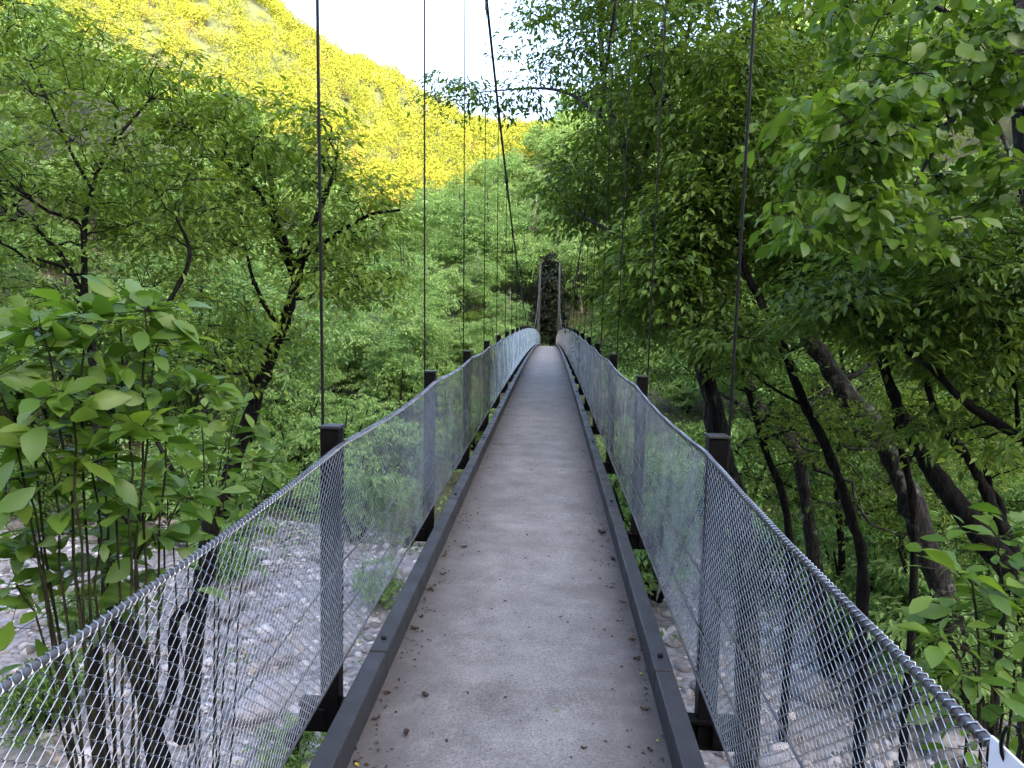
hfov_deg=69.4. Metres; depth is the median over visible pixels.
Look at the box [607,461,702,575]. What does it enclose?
bush
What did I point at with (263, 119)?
valley tree
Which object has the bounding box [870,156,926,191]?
valley tree
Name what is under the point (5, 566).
boulder
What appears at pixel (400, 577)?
boulder
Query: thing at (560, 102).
valley tree
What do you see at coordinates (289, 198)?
valley tree
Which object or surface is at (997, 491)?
bush
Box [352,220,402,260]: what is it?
valley tree
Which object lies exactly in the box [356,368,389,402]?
bush
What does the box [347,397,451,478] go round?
bush
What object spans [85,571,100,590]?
boulder
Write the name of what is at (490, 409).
bush
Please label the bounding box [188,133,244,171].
valley tree
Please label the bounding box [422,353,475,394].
bush
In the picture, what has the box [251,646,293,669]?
boulder
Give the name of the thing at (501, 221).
valley tree
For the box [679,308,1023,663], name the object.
sapling
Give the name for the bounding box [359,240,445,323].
valley tree
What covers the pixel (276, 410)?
bush
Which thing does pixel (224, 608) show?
boulder
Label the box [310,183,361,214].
valley tree
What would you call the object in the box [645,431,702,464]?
bush
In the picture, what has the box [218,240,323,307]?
valley tree
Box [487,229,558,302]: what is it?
valley tree
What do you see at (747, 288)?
valley tree
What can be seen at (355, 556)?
boulder
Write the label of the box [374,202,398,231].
valley tree
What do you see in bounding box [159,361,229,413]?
bush
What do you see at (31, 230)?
bush
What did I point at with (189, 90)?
valley tree
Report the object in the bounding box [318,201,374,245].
valley tree
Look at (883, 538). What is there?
bush
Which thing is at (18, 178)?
valley tree
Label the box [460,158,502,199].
valley tree
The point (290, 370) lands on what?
valley tree
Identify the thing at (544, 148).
valley tree
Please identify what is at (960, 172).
valley tree
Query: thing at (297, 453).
bush
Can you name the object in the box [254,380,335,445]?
bush
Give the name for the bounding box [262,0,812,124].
sky
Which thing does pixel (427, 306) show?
valley tree
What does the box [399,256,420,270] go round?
bush
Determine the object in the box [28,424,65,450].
bush
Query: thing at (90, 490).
bush
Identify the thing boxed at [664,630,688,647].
boulder
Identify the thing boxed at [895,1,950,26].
valley tree
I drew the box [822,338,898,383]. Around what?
valley tree
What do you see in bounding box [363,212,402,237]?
valley tree
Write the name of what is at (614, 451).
bush
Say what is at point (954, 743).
boulder
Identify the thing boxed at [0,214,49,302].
valley tree
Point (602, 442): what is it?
bush
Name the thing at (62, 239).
bush
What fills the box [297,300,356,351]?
valley tree
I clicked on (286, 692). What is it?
boulder
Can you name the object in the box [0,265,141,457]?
valley tree
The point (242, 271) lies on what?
valley tree
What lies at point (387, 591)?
bush
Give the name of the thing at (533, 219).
valley tree
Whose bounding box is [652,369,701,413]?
bush
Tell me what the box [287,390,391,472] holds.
bush
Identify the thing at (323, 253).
valley tree
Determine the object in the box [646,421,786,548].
bush
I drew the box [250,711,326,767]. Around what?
bush
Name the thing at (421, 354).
bush
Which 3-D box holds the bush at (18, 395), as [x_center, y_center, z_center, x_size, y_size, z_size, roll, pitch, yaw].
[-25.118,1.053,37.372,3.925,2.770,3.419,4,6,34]
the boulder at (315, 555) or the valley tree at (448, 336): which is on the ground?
the valley tree at (448, 336)
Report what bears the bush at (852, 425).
on the ground
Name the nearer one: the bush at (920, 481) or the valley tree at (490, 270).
the bush at (920, 481)
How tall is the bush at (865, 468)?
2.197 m
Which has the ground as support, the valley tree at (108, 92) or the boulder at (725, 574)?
the valley tree at (108, 92)
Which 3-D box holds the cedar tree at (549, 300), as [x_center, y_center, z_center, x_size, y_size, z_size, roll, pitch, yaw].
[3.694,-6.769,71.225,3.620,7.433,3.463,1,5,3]
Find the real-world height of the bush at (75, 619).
1.480 m
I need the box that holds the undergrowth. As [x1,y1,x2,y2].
[0,167,1015,767]
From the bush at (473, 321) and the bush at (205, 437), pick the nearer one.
the bush at (205, 437)
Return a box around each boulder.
[0,558,10,572]
[3,516,25,531]
[16,611,26,623]
[27,561,62,573]
[39,547,66,554]
[63,550,75,558]
[64,642,118,658]
[65,578,87,593]
[83,535,96,543]
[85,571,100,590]
[105,697,124,711]
[105,699,131,713]
[109,634,144,655]
[111,666,127,675]
[134,617,144,626]
[149,644,166,655]
[161,559,179,569]
[177,542,196,546]
[205,631,220,639]
[207,590,248,621]
[208,594,215,602]
[210,570,265,592]
[226,680,285,727]
[234,610,258,625]
[244,551,264,565]
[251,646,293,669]
[266,549,288,560]
[276,532,291,539]
[276,536,285,542]
[278,684,304,713]
[313,548,345,562]
[317,663,347,672]
[347,552,358,559]
[353,563,402,581]
[361,643,372,653]
[362,552,374,556]
[380,555,414,580]
[382,570,403,592]
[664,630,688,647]
[690,679,727,697]
[712,751,721,755]
[723,567,726,580]
[757,593,764,602]
[759,749,808,767]
[760,637,776,665]
[775,725,804,744]
[789,672,834,706]
[867,693,880,704]
[922,722,986,767]
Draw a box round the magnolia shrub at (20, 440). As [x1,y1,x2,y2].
[0,275,249,767]
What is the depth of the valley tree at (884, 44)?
104.77 m
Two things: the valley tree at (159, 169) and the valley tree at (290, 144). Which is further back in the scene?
the valley tree at (290, 144)
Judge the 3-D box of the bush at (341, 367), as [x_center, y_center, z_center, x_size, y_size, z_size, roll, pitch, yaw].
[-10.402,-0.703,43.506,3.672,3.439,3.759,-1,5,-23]
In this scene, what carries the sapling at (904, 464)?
on the ground
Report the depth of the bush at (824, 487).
24.60 m
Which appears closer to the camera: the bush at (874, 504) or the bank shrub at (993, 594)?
the bank shrub at (993, 594)
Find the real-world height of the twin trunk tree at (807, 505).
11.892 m
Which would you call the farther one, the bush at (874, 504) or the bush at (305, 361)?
the bush at (305, 361)
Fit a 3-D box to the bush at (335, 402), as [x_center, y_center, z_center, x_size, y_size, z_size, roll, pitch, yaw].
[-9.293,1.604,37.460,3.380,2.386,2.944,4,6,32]
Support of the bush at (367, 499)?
on the ground
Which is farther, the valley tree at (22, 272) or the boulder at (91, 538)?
the valley tree at (22, 272)
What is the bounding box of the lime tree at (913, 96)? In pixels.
[735,0,1023,762]
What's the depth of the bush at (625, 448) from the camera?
25.40 m
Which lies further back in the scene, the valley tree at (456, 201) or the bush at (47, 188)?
the valley tree at (456, 201)
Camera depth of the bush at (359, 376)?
44.94 m
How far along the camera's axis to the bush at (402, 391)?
39.16 m
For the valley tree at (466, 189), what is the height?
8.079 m
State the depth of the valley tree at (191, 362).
38.22 m
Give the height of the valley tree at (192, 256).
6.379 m
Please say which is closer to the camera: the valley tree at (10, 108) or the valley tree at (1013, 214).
the valley tree at (1013, 214)
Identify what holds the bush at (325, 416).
on the ground
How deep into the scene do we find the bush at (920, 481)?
25.61 m
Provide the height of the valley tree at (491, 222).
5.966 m
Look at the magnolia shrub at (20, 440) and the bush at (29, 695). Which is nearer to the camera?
the magnolia shrub at (20, 440)
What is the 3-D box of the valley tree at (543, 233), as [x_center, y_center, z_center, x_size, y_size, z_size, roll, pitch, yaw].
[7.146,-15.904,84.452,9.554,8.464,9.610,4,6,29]
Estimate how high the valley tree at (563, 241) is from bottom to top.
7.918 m
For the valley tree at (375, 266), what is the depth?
51.88 m
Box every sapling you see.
[612,125,774,767]
[650,236,882,741]
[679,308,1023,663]
[799,319,1004,767]
[846,303,1023,767]
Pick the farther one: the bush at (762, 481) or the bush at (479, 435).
the bush at (479, 435)
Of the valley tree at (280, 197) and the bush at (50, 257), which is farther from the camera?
the valley tree at (280, 197)
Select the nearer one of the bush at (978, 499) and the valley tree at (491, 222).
the bush at (978, 499)
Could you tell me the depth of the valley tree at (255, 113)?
128.25 m
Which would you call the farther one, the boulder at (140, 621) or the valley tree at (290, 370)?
the valley tree at (290, 370)
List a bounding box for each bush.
[0,299,10,308]
[0,389,47,422]
[0,448,43,496]
[0,455,80,528]
[0,649,111,758]
[13,221,45,237]
[15,224,62,268]
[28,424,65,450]
[30,174,65,201]
[33,397,89,436]
[35,211,90,244]
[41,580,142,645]
[46,227,101,275]
[63,438,176,523]
[69,449,127,497]
[79,473,130,503]
[117,379,160,395]
[138,437,193,503]
[145,385,195,423]
[145,424,262,497]
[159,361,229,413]
[163,447,284,544]
[187,429,250,447]
[188,519,273,584]
[197,431,259,465]
[205,401,305,451]
[213,408,241,433]
[244,452,303,503]
[247,413,313,475]
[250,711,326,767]
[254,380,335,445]
[262,374,307,407]
[279,363,313,386]
[280,448,360,511]
[282,334,313,365]
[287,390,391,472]
[302,447,422,542]
[308,345,366,394]
[311,393,356,415]
[324,407,357,419]
[337,351,374,391]
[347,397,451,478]
[348,553,403,606]
[354,356,431,422]
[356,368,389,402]
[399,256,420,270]
[407,346,440,382]
[412,346,447,368]
[415,377,459,417]
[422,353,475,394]
[435,416,478,460]
[436,373,462,408]
[437,348,471,368]
[443,320,483,362]
[446,399,491,449]
[451,310,489,326]
[456,320,499,355]
[470,398,495,417]
[471,388,500,410]
[472,352,509,372]
[571,326,594,348]
[597,415,666,459]
[599,439,653,486]
[601,442,697,488]
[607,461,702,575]
[612,452,703,602]
[625,333,657,359]
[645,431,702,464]
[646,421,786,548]
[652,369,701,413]
[665,420,747,463]
[696,453,784,510]
[722,397,753,429]
[723,514,805,591]
[731,424,821,507]
[752,501,905,607]
[777,458,832,501]
[782,513,915,665]
[784,474,872,522]
[816,390,876,448]
[826,488,905,521]
[828,514,936,561]
[836,529,953,583]
[838,506,1023,741]
[842,451,873,482]
[843,457,883,498]
[872,449,974,500]
[873,496,981,552]
[906,546,985,590]
[933,467,1023,533]
[949,441,1022,496]
[960,538,1023,629]
[961,488,1023,506]
[1006,396,1023,425]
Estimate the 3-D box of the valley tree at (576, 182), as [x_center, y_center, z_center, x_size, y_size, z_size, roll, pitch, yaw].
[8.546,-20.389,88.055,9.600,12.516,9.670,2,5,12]
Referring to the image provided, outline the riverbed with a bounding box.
[0,512,1021,767]
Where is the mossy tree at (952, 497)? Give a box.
[732,166,1023,598]
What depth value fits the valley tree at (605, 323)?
55.60 m
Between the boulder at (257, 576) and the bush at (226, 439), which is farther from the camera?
the bush at (226, 439)
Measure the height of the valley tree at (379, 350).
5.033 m
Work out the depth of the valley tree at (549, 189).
95.33 m
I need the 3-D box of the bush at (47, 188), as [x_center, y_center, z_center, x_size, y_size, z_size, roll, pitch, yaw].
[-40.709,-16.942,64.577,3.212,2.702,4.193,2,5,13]
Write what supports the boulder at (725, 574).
on the riverbed
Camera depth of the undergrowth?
25.94 m
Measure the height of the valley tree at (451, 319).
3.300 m
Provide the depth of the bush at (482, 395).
41.88 m
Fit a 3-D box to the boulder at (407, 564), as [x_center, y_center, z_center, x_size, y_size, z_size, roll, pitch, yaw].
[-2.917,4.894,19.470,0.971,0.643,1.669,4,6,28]
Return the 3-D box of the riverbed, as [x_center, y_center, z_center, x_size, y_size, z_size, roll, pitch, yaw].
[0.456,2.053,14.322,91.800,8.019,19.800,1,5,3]
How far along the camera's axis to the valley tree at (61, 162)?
69.69 m
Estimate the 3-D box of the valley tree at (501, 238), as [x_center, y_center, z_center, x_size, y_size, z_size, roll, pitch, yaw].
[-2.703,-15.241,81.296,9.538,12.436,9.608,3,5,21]
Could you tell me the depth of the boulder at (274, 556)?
20.47 m
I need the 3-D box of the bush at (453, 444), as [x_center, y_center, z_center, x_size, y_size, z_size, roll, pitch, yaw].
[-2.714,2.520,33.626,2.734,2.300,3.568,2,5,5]
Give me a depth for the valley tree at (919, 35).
107.89 m
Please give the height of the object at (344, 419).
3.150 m
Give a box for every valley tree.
[0,18,22,63]
[0,44,59,128]
[0,89,58,136]
[0,118,32,190]
[0,135,59,225]
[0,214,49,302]
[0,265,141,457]
[0,276,115,425]
[16,0,92,50]
[23,34,108,102]
[31,20,92,81]
[33,146,112,203]
[38,156,107,212]
[62,229,184,294]
[70,272,205,390]
[74,147,190,246]
[81,83,125,104]
[83,53,125,91]
[92,223,224,292]
[104,52,146,107]
[106,174,167,225]
[108,248,196,382]
[123,251,278,433]
[129,72,169,107]
[154,241,219,267]
[156,146,214,210]
[162,88,220,125]
[174,301,287,418]
[186,142,264,252]
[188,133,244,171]
[189,252,280,319]
[202,77,248,129]
[202,210,294,272]
[214,244,271,279]
[215,92,264,137]
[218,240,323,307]
[226,173,279,222]
[228,283,374,404]
[237,111,269,135]
[238,284,307,325]
[251,175,286,201]
[256,129,301,182]
[275,133,309,170]
[275,172,317,211]
[288,216,366,282]
[293,203,338,245]
[295,157,330,181]
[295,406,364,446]
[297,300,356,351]
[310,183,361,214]
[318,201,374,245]
[325,290,457,381]
[328,253,419,322]
[335,203,378,226]
[335,253,366,284]
[348,241,464,318]
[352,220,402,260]
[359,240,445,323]
[360,328,423,389]
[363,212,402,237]
[365,290,458,356]
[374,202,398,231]
[387,211,466,274]
[390,196,450,274]
[394,187,448,231]
[408,259,473,319]
[413,180,451,209]
[418,200,503,309]
[420,187,495,272]
[436,316,468,333]
[438,323,456,355]
[439,174,469,199]
[440,194,482,215]
[444,251,509,312]
[448,188,526,296]
[456,182,486,203]
[459,317,519,376]
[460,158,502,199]
[460,186,502,215]
[477,172,511,203]
[480,151,510,181]
[481,160,514,191]
[481,291,533,333]
[482,209,504,228]
[485,180,530,212]
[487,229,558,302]
[492,200,536,242]
[497,147,533,183]
[497,152,538,199]
[501,190,563,285]
[502,198,552,237]
[517,167,552,203]
[518,119,559,170]
[528,232,584,275]
[531,127,582,169]
[535,222,598,245]
[537,169,578,207]
[538,233,613,312]
[541,111,585,144]
[545,161,619,224]
[547,87,593,128]
[565,143,613,173]
[570,212,641,285]
[575,114,607,132]
[580,122,604,165]
[588,290,632,344]
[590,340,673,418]
[611,235,643,285]
[642,331,680,372]
[666,344,716,407]
[668,288,867,416]
[675,311,808,417]
[713,263,768,319]
[791,18,818,48]
[817,23,859,68]
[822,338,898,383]
[843,201,1023,410]
[858,27,913,81]
[862,2,907,40]
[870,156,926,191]
[881,6,936,62]
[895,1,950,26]
[911,159,987,218]
[942,259,1023,453]
[962,142,1014,197]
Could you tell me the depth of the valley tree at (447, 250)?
77.82 m
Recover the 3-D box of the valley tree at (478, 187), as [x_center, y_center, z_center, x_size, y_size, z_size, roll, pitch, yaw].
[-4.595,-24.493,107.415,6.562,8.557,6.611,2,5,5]
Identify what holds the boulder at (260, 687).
on the riverbed
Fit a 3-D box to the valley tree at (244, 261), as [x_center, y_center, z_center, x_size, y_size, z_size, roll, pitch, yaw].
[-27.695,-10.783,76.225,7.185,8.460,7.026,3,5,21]
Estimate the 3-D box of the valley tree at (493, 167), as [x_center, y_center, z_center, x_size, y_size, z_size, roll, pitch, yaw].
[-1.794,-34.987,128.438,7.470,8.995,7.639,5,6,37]
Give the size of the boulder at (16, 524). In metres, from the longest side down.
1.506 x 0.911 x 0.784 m
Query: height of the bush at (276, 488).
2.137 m
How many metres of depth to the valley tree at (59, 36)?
94.72 m
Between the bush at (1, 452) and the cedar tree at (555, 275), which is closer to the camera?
the bush at (1, 452)
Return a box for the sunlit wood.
[0,0,837,227]
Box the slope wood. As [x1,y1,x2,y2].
[0,0,1000,116]
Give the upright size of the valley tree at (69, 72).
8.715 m
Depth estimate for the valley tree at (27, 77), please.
76.84 m
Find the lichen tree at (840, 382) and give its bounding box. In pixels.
[634,0,998,734]
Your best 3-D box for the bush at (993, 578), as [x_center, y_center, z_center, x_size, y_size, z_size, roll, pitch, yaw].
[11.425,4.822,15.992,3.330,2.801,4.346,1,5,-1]
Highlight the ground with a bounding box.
[0,0,1022,537]
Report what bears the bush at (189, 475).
on the ground
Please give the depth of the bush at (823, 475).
27.14 m
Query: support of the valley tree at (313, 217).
on the ground
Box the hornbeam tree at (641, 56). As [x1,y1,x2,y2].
[399,0,812,767]
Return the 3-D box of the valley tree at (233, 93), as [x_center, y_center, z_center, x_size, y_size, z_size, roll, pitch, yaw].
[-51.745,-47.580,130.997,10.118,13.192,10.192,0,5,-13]
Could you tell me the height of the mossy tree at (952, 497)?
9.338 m
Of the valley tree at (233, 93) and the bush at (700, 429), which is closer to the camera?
the bush at (700, 429)
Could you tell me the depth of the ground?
88.56 m
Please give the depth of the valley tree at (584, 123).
134.96 m
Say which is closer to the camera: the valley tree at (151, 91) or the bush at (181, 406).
the bush at (181, 406)
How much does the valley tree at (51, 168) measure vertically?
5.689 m
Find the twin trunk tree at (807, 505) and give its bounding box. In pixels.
[563,105,1023,678]
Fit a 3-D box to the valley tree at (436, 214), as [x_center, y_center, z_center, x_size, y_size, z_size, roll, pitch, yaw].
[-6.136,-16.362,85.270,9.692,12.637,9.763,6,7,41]
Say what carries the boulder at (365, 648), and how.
on the riverbed
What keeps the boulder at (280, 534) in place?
on the riverbed
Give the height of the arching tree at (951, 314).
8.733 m
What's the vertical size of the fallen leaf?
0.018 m
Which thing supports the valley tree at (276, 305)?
on the ground
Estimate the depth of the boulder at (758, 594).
18.46 m
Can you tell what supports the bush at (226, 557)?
on the ground
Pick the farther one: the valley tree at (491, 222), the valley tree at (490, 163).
the valley tree at (490, 163)
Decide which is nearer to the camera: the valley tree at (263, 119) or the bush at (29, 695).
the bush at (29, 695)
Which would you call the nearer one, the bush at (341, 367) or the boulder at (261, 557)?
the boulder at (261, 557)
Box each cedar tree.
[529,251,566,322]
[530,270,553,330]
[534,276,564,345]
[548,267,570,328]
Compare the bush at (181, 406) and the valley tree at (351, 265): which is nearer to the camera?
the bush at (181, 406)
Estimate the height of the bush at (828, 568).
3.372 m
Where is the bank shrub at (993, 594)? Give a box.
[895,502,1023,767]
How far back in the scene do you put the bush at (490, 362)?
51.71 m
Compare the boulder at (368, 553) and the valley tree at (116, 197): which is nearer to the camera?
the boulder at (368, 553)
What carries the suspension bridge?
on the ground
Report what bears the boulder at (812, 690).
on the riverbed
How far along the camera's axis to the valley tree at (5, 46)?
72.04 m
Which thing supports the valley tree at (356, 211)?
on the ground
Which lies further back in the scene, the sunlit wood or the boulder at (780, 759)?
the sunlit wood
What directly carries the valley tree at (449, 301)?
on the ground
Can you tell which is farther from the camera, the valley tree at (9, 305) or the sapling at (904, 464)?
the valley tree at (9, 305)
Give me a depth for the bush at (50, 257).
54.49 m
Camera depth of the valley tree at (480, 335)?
49.97 m
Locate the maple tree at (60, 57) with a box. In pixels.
[0,0,294,767]
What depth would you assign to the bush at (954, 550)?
17.71 m
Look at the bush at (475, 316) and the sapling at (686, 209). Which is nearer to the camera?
the sapling at (686, 209)
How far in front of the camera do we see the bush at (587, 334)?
66.38 m
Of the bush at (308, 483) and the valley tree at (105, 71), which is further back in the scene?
the valley tree at (105, 71)
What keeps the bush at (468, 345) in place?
on the ground
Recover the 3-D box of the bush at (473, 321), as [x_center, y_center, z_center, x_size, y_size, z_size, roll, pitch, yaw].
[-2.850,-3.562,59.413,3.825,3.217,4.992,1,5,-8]
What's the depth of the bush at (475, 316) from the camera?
71.46 m
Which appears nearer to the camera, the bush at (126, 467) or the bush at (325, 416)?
the bush at (126, 467)
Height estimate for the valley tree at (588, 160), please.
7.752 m
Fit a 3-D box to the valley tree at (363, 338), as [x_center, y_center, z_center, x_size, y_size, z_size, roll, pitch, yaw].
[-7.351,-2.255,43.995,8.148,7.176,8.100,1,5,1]
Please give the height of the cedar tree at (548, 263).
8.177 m
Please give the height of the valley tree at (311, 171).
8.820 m
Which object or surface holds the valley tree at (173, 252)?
on the ground
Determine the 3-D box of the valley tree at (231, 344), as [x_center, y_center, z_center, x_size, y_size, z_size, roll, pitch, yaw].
[-13.994,-1.353,33.658,7.219,9.412,7.272,4,6,28]
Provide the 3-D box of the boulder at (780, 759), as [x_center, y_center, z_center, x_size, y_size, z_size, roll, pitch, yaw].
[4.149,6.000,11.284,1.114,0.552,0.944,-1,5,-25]
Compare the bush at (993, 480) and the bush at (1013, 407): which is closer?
the bush at (993, 480)
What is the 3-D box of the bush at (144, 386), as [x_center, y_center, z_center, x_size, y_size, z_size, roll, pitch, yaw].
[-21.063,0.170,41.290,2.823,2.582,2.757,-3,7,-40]
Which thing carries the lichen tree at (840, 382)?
on the ground
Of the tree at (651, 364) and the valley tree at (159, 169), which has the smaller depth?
the tree at (651, 364)
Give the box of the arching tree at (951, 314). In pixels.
[736,188,1023,483]
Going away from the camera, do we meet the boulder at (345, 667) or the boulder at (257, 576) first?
the boulder at (345, 667)
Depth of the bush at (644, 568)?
17.82 m
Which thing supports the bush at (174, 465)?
on the ground
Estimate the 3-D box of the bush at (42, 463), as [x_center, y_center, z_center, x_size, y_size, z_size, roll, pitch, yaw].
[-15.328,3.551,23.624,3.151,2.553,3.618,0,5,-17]
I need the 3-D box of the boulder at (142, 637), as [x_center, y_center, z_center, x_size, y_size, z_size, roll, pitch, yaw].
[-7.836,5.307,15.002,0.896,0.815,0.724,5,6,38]
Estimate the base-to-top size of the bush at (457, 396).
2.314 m
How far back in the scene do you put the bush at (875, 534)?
19.82 m
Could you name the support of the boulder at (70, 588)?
on the riverbed
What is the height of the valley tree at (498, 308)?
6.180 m
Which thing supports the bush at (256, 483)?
on the ground
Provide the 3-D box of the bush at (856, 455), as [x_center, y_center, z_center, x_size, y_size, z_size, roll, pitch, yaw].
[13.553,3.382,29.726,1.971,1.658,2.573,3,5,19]
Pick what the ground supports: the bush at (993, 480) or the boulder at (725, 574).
the bush at (993, 480)
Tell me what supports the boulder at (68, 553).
on the riverbed
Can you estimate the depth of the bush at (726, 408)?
32.88 m
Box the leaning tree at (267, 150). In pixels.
[73,68,443,744]
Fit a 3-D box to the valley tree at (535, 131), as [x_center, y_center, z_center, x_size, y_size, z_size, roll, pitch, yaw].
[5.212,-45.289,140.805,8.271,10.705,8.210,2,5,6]
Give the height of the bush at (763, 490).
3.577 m
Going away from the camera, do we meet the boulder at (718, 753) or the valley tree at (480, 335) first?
the boulder at (718, 753)
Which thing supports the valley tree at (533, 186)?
on the ground
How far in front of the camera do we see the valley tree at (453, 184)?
134.30 m
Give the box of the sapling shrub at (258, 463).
[113,392,301,767]
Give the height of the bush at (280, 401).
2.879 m
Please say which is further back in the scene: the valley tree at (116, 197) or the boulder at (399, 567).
the valley tree at (116, 197)
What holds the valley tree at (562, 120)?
on the ground
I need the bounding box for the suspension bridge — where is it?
[0,0,990,767]
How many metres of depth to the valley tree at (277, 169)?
120.92 m
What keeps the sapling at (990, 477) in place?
on the ground
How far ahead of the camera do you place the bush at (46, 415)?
34.91 m
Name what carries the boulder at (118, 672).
on the riverbed
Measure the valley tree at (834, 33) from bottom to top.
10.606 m
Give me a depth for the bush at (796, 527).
18.18 m
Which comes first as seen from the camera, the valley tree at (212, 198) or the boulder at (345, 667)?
the boulder at (345, 667)
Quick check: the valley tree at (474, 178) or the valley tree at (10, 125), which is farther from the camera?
the valley tree at (474, 178)
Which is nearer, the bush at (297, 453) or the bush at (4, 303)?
the bush at (297, 453)
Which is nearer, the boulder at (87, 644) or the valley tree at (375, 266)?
the boulder at (87, 644)
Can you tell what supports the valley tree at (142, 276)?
on the ground
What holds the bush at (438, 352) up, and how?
on the ground
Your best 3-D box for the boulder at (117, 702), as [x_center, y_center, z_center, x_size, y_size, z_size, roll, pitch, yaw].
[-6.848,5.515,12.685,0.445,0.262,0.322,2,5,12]
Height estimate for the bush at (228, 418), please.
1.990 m
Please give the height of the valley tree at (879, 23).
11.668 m
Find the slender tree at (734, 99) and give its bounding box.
[634,24,901,767]
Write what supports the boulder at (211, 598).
on the riverbed
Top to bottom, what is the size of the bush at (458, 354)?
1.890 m
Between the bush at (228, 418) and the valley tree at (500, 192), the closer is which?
the bush at (228, 418)
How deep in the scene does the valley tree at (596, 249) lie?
77.67 m
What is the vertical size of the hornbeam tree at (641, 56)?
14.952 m
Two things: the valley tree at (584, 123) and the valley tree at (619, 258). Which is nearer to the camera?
the valley tree at (619, 258)
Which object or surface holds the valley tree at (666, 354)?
on the ground
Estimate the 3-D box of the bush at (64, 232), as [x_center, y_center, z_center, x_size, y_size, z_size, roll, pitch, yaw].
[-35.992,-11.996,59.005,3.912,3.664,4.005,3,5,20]
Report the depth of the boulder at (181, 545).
22.19 m
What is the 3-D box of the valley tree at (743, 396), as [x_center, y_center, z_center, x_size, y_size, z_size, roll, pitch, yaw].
[11.942,-0.734,32.951,8.989,9.296,9.247,-1,5,-26]
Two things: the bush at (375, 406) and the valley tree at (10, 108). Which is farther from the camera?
the valley tree at (10, 108)
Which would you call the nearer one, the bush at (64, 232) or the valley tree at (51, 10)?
the bush at (64, 232)
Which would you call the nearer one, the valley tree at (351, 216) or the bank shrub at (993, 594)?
the bank shrub at (993, 594)
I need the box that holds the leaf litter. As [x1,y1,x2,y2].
[353,354,664,767]
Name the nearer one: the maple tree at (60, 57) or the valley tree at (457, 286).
the maple tree at (60, 57)
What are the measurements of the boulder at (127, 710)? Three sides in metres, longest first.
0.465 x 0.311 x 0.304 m
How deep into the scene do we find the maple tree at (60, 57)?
8.62 m
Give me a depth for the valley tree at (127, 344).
37.19 m
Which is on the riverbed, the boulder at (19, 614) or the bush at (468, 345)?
the boulder at (19, 614)
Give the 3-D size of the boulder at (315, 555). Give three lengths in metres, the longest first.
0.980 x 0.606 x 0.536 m
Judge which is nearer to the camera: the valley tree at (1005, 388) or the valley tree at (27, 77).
the valley tree at (1005, 388)
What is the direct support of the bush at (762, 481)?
on the ground
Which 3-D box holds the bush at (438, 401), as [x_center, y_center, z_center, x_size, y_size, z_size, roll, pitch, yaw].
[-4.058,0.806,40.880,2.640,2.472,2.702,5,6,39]
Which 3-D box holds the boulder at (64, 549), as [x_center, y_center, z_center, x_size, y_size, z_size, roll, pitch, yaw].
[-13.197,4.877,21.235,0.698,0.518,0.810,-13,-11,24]
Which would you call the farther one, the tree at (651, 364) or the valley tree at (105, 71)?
the valley tree at (105, 71)
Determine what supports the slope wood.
on the ground
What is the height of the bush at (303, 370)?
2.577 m
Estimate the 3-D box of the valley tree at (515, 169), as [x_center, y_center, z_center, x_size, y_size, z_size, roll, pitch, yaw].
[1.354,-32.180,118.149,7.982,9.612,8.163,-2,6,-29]
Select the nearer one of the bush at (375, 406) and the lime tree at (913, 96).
the lime tree at (913, 96)
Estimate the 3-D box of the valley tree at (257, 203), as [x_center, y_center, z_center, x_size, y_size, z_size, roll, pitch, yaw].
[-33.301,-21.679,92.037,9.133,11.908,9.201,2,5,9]
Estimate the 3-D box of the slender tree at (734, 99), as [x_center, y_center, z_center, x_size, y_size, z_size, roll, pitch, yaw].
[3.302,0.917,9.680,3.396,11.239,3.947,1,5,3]
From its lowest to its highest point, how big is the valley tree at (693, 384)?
7.047 m
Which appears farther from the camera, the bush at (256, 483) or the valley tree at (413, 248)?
the valley tree at (413, 248)
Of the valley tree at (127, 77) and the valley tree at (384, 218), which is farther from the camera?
the valley tree at (127, 77)
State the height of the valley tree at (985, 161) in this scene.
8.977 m
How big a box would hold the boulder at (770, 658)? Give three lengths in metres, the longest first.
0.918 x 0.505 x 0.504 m
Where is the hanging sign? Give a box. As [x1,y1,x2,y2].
[988,725,1023,767]
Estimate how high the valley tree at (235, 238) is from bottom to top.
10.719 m
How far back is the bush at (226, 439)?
31.25 m
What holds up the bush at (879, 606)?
on the ground
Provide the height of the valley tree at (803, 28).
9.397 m
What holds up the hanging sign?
hanging from the suspension bridge
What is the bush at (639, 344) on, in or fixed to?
on the ground
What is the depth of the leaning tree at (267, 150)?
11.03 m
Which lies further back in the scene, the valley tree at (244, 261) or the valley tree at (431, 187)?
the valley tree at (431, 187)
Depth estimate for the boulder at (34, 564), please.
19.35 m
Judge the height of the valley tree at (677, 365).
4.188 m
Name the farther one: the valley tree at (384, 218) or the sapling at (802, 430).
the valley tree at (384, 218)
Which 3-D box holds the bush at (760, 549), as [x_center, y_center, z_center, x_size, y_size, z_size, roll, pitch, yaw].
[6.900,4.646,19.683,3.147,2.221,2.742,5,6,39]
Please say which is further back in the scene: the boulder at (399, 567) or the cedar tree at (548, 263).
the cedar tree at (548, 263)
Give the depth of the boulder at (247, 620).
16.76 m
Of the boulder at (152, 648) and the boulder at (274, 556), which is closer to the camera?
the boulder at (152, 648)
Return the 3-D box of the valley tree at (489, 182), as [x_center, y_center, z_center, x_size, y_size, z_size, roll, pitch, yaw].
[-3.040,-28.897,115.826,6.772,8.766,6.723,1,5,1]
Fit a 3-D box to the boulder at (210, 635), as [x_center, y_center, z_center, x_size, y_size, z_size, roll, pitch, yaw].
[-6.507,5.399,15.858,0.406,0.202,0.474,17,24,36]
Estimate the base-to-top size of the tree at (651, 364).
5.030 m

